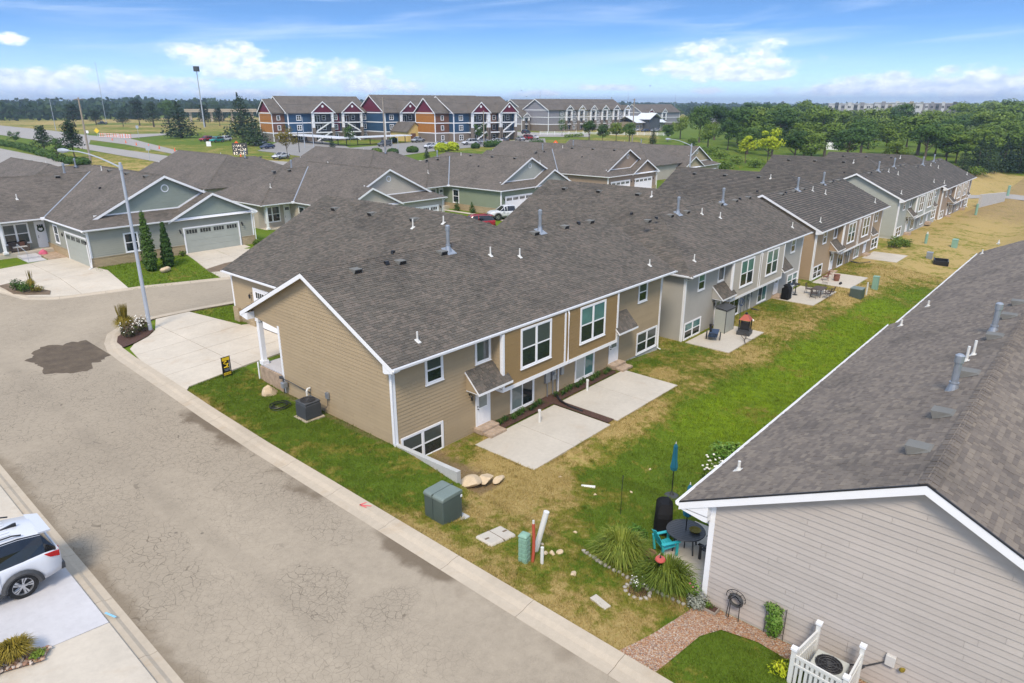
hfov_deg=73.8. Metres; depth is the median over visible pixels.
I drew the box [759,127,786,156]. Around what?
tree
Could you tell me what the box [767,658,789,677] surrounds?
shrub
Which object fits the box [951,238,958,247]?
cable pedestal
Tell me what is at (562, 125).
tree
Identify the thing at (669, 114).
apartment building
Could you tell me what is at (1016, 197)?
street
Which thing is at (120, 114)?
evergreen tree
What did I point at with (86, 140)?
utility pole
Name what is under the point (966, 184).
window
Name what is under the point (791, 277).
window
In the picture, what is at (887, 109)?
tree
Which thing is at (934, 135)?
tree
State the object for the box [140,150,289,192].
ranch house
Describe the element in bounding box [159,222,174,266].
cypress tree
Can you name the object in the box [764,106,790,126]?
tree
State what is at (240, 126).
evergreen tree
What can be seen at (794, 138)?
tree
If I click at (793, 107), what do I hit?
tree
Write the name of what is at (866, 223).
window
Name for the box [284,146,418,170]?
ranch house
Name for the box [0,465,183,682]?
curb
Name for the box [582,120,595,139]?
tree
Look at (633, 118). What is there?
utility pole
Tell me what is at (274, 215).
window
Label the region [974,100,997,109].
tree
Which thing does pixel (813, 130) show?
tree
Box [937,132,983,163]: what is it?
tree
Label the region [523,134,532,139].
parked car
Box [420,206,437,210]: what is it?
garage door
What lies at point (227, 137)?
parked car
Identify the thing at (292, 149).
parking lot
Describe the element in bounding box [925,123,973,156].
tree
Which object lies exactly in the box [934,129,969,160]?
tree
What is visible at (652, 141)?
tree
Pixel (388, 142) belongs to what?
parked car
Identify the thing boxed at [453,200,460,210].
conical bush
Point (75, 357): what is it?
asphalt patch
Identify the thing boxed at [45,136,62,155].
tree
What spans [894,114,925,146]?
tree
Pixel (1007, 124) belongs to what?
tree
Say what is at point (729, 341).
patio
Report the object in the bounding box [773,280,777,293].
door
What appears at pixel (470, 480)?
boulder
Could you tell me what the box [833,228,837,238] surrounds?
window
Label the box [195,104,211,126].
evergreen tree
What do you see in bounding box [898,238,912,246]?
weed bush
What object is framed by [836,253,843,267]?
window
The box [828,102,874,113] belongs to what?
office block
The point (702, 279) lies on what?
window
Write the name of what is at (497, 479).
boulder
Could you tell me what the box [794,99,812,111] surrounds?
tree
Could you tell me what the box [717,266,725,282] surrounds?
window
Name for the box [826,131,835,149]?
house
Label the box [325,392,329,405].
disconnect box
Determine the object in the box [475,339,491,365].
window
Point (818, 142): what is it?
tree
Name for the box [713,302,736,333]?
storage shed
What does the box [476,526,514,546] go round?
utility cover
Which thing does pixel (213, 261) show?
driveway
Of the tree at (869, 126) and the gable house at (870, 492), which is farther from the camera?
the tree at (869, 126)
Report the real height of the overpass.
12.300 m
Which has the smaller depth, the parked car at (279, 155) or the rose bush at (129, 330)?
the rose bush at (129, 330)
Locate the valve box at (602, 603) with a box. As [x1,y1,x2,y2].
[590,594,610,609]
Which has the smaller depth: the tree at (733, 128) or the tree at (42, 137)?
the tree at (42, 137)
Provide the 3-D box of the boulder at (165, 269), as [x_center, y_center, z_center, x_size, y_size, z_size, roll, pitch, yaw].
[-30.387,-6.292,59.813,0.576,0.511,1.014,11,22,28]
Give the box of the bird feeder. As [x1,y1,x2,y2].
[655,555,665,566]
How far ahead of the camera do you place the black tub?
78.19 m
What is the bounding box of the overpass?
[184,109,256,121]
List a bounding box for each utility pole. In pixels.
[74,97,91,162]
[382,97,385,145]
[483,110,484,143]
[631,99,634,141]
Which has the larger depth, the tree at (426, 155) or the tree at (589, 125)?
the tree at (589, 125)
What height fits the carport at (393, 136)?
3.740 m
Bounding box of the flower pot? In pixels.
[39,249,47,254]
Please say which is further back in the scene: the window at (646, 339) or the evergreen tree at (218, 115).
the evergreen tree at (218, 115)
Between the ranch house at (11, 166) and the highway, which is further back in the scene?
the highway
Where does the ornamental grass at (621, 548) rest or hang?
on the ground at (988, 226)
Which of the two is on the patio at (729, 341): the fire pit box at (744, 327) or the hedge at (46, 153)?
the fire pit box at (744, 327)
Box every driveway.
[0,257,127,296]
[0,486,64,568]
[0,568,108,647]
[0,623,156,682]
[130,312,279,389]
[186,245,249,277]
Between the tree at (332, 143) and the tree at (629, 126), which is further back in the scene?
the tree at (629, 126)
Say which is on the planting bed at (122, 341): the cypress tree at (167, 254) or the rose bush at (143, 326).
the rose bush at (143, 326)
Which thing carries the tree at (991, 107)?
on the ground at (988, 226)
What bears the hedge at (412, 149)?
on the ground at (988, 226)
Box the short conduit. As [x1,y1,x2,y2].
[540,546,543,563]
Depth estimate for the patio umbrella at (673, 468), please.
29.00 m
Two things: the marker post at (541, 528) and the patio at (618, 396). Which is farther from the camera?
the patio at (618, 396)
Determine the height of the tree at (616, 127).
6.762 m
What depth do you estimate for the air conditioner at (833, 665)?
18.19 m
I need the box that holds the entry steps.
[16,244,46,262]
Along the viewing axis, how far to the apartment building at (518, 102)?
393.35 m
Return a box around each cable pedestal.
[518,531,530,563]
[871,275,880,289]
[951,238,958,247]
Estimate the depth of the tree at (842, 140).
190.81 m
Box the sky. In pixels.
[0,0,1023,104]
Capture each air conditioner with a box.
[294,395,324,422]
[806,649,849,682]
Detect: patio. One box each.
[475,405,610,469]
[563,370,676,420]
[659,521,708,592]
[685,326,763,352]
[778,286,835,305]
[813,272,866,288]
[862,251,907,262]
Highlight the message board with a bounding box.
[232,143,247,156]
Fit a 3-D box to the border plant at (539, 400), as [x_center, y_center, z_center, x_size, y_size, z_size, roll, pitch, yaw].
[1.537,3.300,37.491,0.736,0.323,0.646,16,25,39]
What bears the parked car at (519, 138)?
on the parking lot
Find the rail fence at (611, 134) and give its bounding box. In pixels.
[547,131,663,135]
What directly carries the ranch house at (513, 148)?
on the ground at (988, 226)
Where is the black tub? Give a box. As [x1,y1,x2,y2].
[933,257,948,265]
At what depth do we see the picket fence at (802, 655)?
18.05 m
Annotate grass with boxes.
[0,630,38,667]
[25,271,36,290]
[110,303,133,331]
[581,521,658,577]
[624,550,702,604]
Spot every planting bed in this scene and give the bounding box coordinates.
[0,283,50,294]
[0,645,50,671]
[117,327,153,346]
[497,368,616,427]
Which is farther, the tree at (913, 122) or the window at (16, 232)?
the tree at (913, 122)
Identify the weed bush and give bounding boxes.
[886,240,902,247]
[890,235,903,241]
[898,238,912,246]
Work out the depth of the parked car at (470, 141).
209.01 m
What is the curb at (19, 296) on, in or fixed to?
on the street at (202, 549)
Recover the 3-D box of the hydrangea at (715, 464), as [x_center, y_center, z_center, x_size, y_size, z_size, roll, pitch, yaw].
[9.368,5.761,30.557,1.734,1.042,1.676,16,25,39]
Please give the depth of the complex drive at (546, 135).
280.55 m
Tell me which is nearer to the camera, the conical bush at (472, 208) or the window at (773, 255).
the window at (773, 255)
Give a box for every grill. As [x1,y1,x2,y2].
[653,496,672,536]
[781,284,792,299]
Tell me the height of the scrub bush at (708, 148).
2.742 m
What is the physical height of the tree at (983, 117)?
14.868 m
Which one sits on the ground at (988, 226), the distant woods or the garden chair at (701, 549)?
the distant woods
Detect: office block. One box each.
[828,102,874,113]
[874,101,923,116]
[921,102,957,116]
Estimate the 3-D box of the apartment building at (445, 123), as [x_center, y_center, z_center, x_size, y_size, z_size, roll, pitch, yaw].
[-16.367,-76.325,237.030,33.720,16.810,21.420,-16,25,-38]
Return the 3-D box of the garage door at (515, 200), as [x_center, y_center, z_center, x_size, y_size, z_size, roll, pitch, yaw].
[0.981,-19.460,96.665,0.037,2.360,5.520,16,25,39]
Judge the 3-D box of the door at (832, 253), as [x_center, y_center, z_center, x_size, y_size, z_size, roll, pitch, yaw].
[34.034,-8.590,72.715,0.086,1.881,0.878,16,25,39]
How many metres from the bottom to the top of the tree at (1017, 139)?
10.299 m
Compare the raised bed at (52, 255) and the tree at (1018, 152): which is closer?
the raised bed at (52, 255)
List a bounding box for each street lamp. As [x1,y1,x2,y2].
[57,148,153,331]
[666,138,691,166]
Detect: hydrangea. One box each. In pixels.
[702,453,724,475]
[707,441,740,461]
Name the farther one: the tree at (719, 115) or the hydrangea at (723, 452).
the tree at (719, 115)
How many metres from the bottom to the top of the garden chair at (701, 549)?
0.980 m
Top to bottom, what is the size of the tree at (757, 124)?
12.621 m
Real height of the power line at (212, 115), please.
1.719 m
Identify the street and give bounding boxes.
[0,279,619,682]
[968,194,1023,199]
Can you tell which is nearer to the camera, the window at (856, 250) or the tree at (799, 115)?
the window at (856, 250)
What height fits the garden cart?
1.233 m
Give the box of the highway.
[0,125,176,161]
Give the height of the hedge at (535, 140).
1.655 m
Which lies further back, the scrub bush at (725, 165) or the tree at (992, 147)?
the tree at (992, 147)
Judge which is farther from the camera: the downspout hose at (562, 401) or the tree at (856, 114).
the tree at (856, 114)
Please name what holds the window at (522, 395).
in the duplex house at (426, 332)
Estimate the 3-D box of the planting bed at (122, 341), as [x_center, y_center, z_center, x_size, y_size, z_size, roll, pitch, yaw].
[-24.416,-0.341,43.912,1.947,0.099,3.957,0,19,0]
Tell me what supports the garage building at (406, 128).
on the ground at (988, 226)
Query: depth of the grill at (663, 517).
25.70 m
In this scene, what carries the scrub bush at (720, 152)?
on the ground at (988, 226)
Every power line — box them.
[82,108,375,115]
[84,99,373,105]
[90,113,377,121]
[393,107,626,112]
[393,111,627,116]
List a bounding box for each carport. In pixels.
[292,134,354,145]
[354,134,411,144]
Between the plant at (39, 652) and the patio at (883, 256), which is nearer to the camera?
the plant at (39, 652)
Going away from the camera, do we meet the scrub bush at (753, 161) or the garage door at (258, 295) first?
the garage door at (258, 295)
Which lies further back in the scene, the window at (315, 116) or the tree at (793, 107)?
the tree at (793, 107)
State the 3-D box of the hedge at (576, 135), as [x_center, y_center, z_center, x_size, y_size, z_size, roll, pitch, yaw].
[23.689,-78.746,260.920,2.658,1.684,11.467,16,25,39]
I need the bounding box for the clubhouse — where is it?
[619,113,665,130]
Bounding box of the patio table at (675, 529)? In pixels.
[666,519,705,555]
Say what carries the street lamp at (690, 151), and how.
on the ground at (988, 226)
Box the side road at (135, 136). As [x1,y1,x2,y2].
[108,133,169,139]
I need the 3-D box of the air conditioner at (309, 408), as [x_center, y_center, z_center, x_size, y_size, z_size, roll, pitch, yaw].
[-9.877,3.364,33.190,1.066,1.270,1.066,16,25,39]
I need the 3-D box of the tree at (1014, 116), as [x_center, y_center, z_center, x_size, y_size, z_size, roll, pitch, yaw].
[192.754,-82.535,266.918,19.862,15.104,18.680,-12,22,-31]
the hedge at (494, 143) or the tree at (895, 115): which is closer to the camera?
the hedge at (494, 143)
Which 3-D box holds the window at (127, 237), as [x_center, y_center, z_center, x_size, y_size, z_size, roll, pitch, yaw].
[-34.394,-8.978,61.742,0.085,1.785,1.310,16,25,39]
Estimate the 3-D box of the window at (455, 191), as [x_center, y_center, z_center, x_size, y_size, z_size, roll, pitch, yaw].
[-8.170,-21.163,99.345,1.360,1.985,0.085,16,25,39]
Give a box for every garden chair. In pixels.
[652,529,680,555]
[698,535,707,559]
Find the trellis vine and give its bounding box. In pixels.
[763,601,786,640]
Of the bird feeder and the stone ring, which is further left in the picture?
the stone ring
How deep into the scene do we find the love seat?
64.60 m
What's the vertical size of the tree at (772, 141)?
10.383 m
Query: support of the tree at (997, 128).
on the ground at (988, 226)
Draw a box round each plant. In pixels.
[28,647,46,660]
[519,406,528,412]
[535,398,543,403]
[631,575,644,592]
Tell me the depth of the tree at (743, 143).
189.98 m
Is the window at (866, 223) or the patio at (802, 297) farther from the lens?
the window at (866, 223)
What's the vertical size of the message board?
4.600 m
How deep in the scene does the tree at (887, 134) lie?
223.44 m
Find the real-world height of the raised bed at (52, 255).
0.540 m
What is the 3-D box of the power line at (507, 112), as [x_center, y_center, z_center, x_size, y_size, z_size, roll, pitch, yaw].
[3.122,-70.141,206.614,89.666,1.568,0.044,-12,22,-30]
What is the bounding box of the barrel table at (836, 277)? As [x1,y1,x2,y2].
[833,274,840,280]
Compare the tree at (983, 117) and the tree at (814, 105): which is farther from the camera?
the tree at (814, 105)
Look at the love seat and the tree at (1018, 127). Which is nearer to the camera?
the love seat
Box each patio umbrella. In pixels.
[664,442,678,498]
[683,482,691,547]
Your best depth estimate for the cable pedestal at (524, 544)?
22.69 m
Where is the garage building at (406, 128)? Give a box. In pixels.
[390,121,418,140]
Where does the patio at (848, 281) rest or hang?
on the ground at (988, 226)
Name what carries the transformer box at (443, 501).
on the ground at (988, 226)
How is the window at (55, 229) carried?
in the ranch house at (81, 216)
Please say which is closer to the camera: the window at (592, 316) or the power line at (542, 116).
the window at (592, 316)
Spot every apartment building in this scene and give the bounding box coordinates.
[256,96,367,141]
[360,95,462,139]
[413,96,517,141]
[508,99,533,106]
[515,107,530,130]
[523,99,630,130]
[627,104,679,124]
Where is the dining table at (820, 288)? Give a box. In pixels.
[810,285,827,297]
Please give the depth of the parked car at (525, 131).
285.40 m
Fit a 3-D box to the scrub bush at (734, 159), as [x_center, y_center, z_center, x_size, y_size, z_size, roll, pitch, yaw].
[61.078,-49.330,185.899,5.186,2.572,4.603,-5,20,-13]
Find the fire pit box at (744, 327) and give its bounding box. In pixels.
[736,312,752,336]
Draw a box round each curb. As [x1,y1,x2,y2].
[0,277,230,299]
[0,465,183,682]
[104,301,672,682]
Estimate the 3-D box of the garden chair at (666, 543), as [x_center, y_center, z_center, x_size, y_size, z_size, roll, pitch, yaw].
[5.402,7.035,24.116,0.800,0.980,0.780,-6,20,-17]
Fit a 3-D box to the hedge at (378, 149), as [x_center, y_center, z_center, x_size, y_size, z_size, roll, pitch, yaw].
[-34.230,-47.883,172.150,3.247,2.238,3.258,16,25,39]
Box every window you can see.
[1,222,31,245]
[52,224,60,244]
[122,232,140,252]
[263,205,280,223]
[314,115,319,121]
[401,420,443,455]
[424,356,444,386]
[453,189,458,202]
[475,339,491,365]
[510,379,533,413]
[520,318,551,370]
[574,352,594,382]
[579,299,606,345]
[635,325,656,355]
[637,283,647,303]
[683,316,700,340]
[697,274,705,291]
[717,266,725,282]
[729,298,739,314]
[739,256,755,288]
[756,285,766,303]
[765,247,779,276]
[786,271,797,285]
[790,239,796,253]
[812,263,822,279]
[822,232,827,244]
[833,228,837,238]
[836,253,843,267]
[846,221,856,244]
[852,245,859,258]
[861,216,870,237]
[870,236,877,249]
[894,225,901,237]
[909,219,914,229]
[918,195,924,211]
[919,215,923,224]
[927,191,933,207]
[930,209,935,219]
[956,185,961,198]
[962,182,967,195]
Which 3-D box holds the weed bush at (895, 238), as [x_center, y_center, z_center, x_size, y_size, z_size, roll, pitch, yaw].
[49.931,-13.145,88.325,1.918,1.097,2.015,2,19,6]
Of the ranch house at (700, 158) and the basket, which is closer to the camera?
the basket
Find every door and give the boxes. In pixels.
[35,222,48,246]
[65,233,89,265]
[184,222,240,252]
[254,290,277,333]
[284,205,290,221]
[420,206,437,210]
[477,393,488,425]
[506,194,530,207]
[609,335,617,362]
[612,180,629,185]
[635,177,651,187]
[725,310,730,331]
[729,308,734,329]
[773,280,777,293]
[829,252,833,269]
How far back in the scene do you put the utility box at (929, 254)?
80.45 m
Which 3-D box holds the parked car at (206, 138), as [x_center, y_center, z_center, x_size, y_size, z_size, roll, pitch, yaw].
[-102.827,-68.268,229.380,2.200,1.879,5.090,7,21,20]
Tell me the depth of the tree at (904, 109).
372.17 m
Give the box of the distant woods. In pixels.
[0,95,980,120]
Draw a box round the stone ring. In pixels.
[623,581,651,599]
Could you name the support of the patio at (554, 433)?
on the ground at (988, 226)
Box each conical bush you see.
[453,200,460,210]
[469,202,475,212]
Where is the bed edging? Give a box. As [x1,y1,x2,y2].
[582,549,685,605]
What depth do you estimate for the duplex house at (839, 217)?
77.67 m
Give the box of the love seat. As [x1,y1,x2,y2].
[8,241,29,252]
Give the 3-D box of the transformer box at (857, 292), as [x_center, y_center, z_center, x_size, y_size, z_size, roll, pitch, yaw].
[31.636,-4.408,62.563,1.040,1.080,1.140,16,25,39]
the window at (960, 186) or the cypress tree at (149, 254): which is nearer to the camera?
the cypress tree at (149, 254)
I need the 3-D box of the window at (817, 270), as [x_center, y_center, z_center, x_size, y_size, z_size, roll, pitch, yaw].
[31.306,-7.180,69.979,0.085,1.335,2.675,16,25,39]
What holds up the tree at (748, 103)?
on the ground at (988, 226)
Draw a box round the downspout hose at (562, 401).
[555,394,582,410]
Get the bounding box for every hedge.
[0,139,67,161]
[61,156,91,164]
[370,148,382,151]
[387,148,398,152]
[406,146,418,152]
[434,141,459,151]
[471,143,479,148]
[483,139,501,147]
[529,139,543,141]
[564,133,583,136]
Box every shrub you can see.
[32,284,43,291]
[627,522,648,542]
[680,577,701,597]
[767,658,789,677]
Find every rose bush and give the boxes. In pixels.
[9,278,26,290]
[16,280,34,291]
[118,321,141,337]
[128,315,151,330]
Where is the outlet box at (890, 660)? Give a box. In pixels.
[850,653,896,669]
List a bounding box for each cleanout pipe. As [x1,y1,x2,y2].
[538,409,540,422]
[586,379,588,390]
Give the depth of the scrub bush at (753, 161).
178.67 m
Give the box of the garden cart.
[706,324,720,339]
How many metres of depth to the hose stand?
20.70 m
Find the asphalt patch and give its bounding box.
[25,340,109,373]
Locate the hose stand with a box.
[726,589,745,621]
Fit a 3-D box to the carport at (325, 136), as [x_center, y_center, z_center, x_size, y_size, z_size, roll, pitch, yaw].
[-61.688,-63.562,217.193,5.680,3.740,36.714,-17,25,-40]
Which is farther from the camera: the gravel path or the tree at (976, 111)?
the tree at (976, 111)
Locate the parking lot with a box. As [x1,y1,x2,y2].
[258,138,545,155]
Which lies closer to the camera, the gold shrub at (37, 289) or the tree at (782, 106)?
the gold shrub at (37, 289)
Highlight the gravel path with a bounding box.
[619,608,866,682]
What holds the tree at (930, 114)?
on the ground at (988, 226)
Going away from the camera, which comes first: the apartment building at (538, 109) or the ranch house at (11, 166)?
the ranch house at (11, 166)
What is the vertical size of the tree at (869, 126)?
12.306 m
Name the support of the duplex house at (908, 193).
on the ground at (988, 226)
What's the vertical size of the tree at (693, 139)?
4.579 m
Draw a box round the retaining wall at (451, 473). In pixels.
[396,444,460,483]
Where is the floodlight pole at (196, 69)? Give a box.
[193,66,204,126]
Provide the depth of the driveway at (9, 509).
25.16 m
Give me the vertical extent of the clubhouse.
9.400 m
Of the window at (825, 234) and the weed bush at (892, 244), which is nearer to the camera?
the window at (825, 234)
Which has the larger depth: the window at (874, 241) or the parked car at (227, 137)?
the parked car at (227, 137)
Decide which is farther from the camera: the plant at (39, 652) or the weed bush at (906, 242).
the weed bush at (906, 242)
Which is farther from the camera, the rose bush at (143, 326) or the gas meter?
the rose bush at (143, 326)
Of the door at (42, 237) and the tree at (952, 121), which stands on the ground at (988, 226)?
the tree at (952, 121)
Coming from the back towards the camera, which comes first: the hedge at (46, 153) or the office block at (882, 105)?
the office block at (882, 105)
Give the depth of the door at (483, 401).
34.52 m
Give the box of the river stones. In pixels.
[0,645,51,672]
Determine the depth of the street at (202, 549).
23.36 m
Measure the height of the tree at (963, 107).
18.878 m
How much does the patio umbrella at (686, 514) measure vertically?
2.680 m
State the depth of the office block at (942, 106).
496.23 m
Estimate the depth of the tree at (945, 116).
304.39 m
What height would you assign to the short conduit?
0.858 m
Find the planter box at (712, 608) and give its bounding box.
[699,600,719,615]
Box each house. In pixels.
[0,157,91,176]
[0,163,257,269]
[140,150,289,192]
[214,160,447,229]
[220,195,677,455]
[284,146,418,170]
[395,150,570,213]
[482,140,581,155]
[497,179,812,341]
[520,144,659,187]
[566,139,682,179]
[647,144,720,168]
[658,167,890,280]
[675,240,1023,682]
[760,155,946,238]
[825,152,976,219]
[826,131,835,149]
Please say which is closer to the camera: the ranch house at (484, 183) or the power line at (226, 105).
the ranch house at (484, 183)
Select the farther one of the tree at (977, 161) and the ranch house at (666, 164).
the tree at (977, 161)
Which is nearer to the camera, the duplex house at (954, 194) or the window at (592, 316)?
the window at (592, 316)
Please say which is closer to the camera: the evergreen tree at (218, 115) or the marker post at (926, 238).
the marker post at (926, 238)
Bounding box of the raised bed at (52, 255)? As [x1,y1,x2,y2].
[41,251,66,259]
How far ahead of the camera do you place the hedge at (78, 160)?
144.97 m
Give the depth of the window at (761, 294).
59.81 m
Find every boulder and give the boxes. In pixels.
[160,266,170,272]
[262,385,277,396]
[461,474,481,487]
[479,473,492,484]
[493,475,503,483]
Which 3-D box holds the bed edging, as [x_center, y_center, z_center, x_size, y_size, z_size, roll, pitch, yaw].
[3.886,7.824,22.661,4.099,0.229,0.329,18,26,41]
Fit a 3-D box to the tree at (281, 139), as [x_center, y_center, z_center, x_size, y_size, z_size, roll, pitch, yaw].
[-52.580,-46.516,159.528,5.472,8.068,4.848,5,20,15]
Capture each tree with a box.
[1,104,20,119]
[6,131,19,141]
[29,125,51,148]
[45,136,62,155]
[57,120,85,156]
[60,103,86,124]
[87,110,101,124]
[113,110,130,126]
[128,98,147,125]
[138,211,157,271]
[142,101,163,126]
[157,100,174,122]
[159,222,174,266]
[160,101,201,137]
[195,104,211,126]
[212,107,224,125]
[218,92,258,138]
[239,117,273,145]
[273,124,299,158]
[330,137,335,146]
[342,124,353,139]
[424,147,429,158]
[473,123,487,135]
[557,119,567,129]
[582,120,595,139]
[597,124,610,140]
[609,122,624,135]
[622,122,636,141]
[649,128,656,143]
[661,124,673,141]
[672,115,689,138]
[684,137,697,145]
[688,104,713,142]
[697,122,719,146]
[707,103,728,139]
[714,118,741,149]
[723,105,766,128]
[735,127,762,153]
[737,136,755,162]
[739,113,779,149]
[741,101,762,107]
[746,106,771,115]
[751,127,787,161]
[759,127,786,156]
[763,103,773,110]
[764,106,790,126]
[766,108,807,143]
[772,103,806,114]
[777,103,790,109]
[782,129,809,155]
[783,109,811,134]
[786,121,830,155]
[792,134,829,155]
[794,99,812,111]
[802,106,838,123]
[803,106,849,132]
[804,104,822,118]
[806,122,847,156]
[827,127,879,151]
[835,109,854,127]
[839,109,867,121]
[848,117,881,152]
[859,107,896,139]
[875,122,911,144]
[877,107,895,119]
[882,139,914,154]
[886,114,909,125]
[889,102,919,116]
[889,116,909,132]
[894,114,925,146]
[898,115,948,155]
[910,123,948,159]
[919,109,949,122]
[921,121,948,154]
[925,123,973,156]
[931,113,954,123]
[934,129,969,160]
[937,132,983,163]
[938,101,977,117]
[941,118,964,127]
[952,111,972,119]
[955,113,977,129]
[955,148,972,172]
[962,128,1006,149]
[966,122,1006,155]
[966,136,998,173]
[968,102,1005,113]
[969,111,1017,149]
[971,108,1004,125]
[973,137,1003,171]
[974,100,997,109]
[977,110,1023,126]
[980,101,1023,124]
[990,133,1018,172]
[992,118,1023,154]
[994,129,1023,156]
[1000,98,1023,106]
[1000,137,1023,172]
[1010,125,1023,154]
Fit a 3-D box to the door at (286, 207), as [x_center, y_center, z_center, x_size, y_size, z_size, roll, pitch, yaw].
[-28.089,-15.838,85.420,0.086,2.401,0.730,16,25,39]
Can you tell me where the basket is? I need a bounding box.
[689,526,700,533]
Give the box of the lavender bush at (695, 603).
[685,591,709,610]
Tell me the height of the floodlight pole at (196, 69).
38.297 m
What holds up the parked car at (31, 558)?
on the driveway at (9, 509)
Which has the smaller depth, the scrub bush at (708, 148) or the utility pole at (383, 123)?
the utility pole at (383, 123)
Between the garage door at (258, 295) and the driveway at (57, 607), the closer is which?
the driveway at (57, 607)
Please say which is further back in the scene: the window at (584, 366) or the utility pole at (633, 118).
the utility pole at (633, 118)
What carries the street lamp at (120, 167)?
on the planting bed at (122, 341)
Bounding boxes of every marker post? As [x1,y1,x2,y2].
[535,510,548,551]
[924,232,928,243]
[974,204,978,214]
[1006,185,1010,195]
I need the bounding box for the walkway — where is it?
[445,209,503,220]
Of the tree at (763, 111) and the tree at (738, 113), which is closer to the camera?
the tree at (738, 113)
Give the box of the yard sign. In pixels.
[220,356,231,378]
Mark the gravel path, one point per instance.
(659, 649)
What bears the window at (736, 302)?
in the duplex house at (746, 247)
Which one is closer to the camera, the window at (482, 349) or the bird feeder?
the bird feeder
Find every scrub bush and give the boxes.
[704,145,718,154]
[708,149,729,158]
[715,160,735,169]
[730,156,746,163]
[746,156,764,166]
[965,165,988,175]
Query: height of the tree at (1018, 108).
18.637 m
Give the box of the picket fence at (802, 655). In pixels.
[787,619,867,682]
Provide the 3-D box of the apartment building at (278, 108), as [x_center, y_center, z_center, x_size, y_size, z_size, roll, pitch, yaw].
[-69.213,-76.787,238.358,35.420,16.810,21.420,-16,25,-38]
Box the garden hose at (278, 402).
[269,400,290,410]
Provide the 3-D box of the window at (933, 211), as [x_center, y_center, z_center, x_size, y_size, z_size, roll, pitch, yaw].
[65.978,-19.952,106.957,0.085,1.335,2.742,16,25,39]
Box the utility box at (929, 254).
[926,251,933,258]
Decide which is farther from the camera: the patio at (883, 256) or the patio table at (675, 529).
the patio at (883, 256)
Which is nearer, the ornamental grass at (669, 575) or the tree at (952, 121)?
the ornamental grass at (669, 575)
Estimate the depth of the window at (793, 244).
63.09 m
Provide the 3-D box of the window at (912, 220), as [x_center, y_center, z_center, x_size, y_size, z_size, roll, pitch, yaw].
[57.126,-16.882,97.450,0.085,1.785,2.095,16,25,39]
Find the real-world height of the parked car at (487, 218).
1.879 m
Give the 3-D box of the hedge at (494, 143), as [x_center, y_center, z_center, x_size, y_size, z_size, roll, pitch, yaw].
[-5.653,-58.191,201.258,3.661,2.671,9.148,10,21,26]
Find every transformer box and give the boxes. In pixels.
[423,480,469,524]
[849,286,865,299]
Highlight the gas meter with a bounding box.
[279,376,309,393]
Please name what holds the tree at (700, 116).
on the ground at (988, 226)
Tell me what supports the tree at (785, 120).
on the ground at (988, 226)
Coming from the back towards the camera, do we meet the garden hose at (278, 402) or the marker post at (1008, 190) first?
the marker post at (1008, 190)
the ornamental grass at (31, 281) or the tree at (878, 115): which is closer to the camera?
the ornamental grass at (31, 281)
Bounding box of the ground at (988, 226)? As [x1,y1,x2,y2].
[0,114,1023,682]
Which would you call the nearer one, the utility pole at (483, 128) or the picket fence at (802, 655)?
the picket fence at (802, 655)
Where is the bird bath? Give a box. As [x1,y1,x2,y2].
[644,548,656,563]
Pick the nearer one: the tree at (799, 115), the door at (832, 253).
the door at (832, 253)
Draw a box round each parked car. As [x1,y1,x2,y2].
[0,513,65,598]
[199,135,212,140]
[209,136,224,142]
[221,135,231,141]
[259,143,274,148]
[271,152,289,158]
[377,139,392,146]
[423,143,434,148]
[461,138,477,144]
[467,213,495,225]
[515,136,525,140]
[521,129,530,133]
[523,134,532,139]
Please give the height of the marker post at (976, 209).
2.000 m
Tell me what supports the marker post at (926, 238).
on the ground at (988, 226)
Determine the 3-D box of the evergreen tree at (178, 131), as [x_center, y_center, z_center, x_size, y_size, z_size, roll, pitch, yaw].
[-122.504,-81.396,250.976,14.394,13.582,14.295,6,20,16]
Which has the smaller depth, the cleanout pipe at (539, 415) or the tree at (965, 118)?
the cleanout pipe at (539, 415)
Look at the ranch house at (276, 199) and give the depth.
84.81 m
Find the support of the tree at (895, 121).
on the ground at (988, 226)
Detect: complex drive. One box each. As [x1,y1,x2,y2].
[0,148,68,165]
[517,132,588,136]
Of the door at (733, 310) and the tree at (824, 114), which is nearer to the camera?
the door at (733, 310)
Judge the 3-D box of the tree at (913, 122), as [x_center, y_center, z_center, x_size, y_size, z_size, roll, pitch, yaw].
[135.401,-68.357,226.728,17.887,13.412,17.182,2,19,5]
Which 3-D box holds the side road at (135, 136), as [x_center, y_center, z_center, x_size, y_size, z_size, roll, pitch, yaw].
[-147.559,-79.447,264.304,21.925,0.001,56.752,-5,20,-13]

